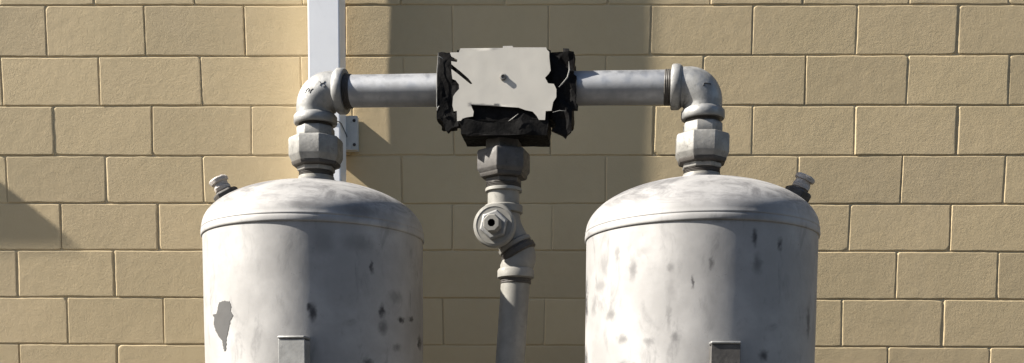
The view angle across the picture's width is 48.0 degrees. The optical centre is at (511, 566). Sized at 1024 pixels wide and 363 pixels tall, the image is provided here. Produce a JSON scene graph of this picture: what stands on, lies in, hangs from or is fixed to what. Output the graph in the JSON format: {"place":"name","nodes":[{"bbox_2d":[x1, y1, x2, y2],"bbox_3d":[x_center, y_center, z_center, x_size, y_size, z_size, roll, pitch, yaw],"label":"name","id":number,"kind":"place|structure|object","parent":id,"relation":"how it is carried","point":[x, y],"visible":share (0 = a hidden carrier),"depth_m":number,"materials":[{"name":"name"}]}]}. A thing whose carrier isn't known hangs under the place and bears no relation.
{"place":"outdoors","nodes":[
{"label":"outdoors","id":0,"kind":"place"},
{"bbox_2d":[0,0,1023,362],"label":"block wall","id":1,"kind":"structure","parent":0,"point":[132,128],"depth_m":4.70,"materials":[{"name":"beige brick"}]},
{"bbox_2d":[308,0,358,181],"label":"downspout","id":2,"kind":"object","parent":1,"relation":"attached to","point":[326,35],"visible":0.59,"depth_m":4.50,"materials":[{"name":"white paint"}]},
{"label":"ground","id":3,"kind":"structure","parent":0,"visible":0},
{"bbox_2d":[200,174,423,362],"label":"pressure tank","id":4,"kind":"object","parent":3,"relation":"on","point":[312,269],"visible":1,"depth_m":3.56,"materials":[{"name":"metal"}]},
{"bbox_2d":[473,137,535,362],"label":"drop line","id":5,"kind":"object","parent":3,"relation":"on","point":[503,166],"visible":0.93,"depth_m":3.71,"materials":[{"name":"metal"}]},
{"bbox_2d":[585,172,819,362],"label":"pressure tank","id":6,"kind":"object","parent":3,"relation":"on","point":[703,268],"visible":1,"depth_m":3.36,"materials":[{"name":"metal"}]},
{"bbox_2d":[288,64,729,178],"bbox_3d":[-0.026,-1.428,3.723,1.438,0.396,0.170,1,6,9],"label":"pipe manifold","id":7,"kind":"object","parent":6,"relation":"on","point":[315,145],"visible":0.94,"depth_m":3.65,"materials":[{"name":"metal"}]},
{"bbox_2d":[436,46,577,146],"bbox_3d":[-0.011,-1.502,3.708,0.453,0.277,0.197,1,6,5],"label":"insulation cover","id":8,"kind":"object","parent":7,"relation":"attached to","point":[525,96],"visible":0.98,"depth_m":3.63,"materials":[{"name":"white plastic"}]}
]}

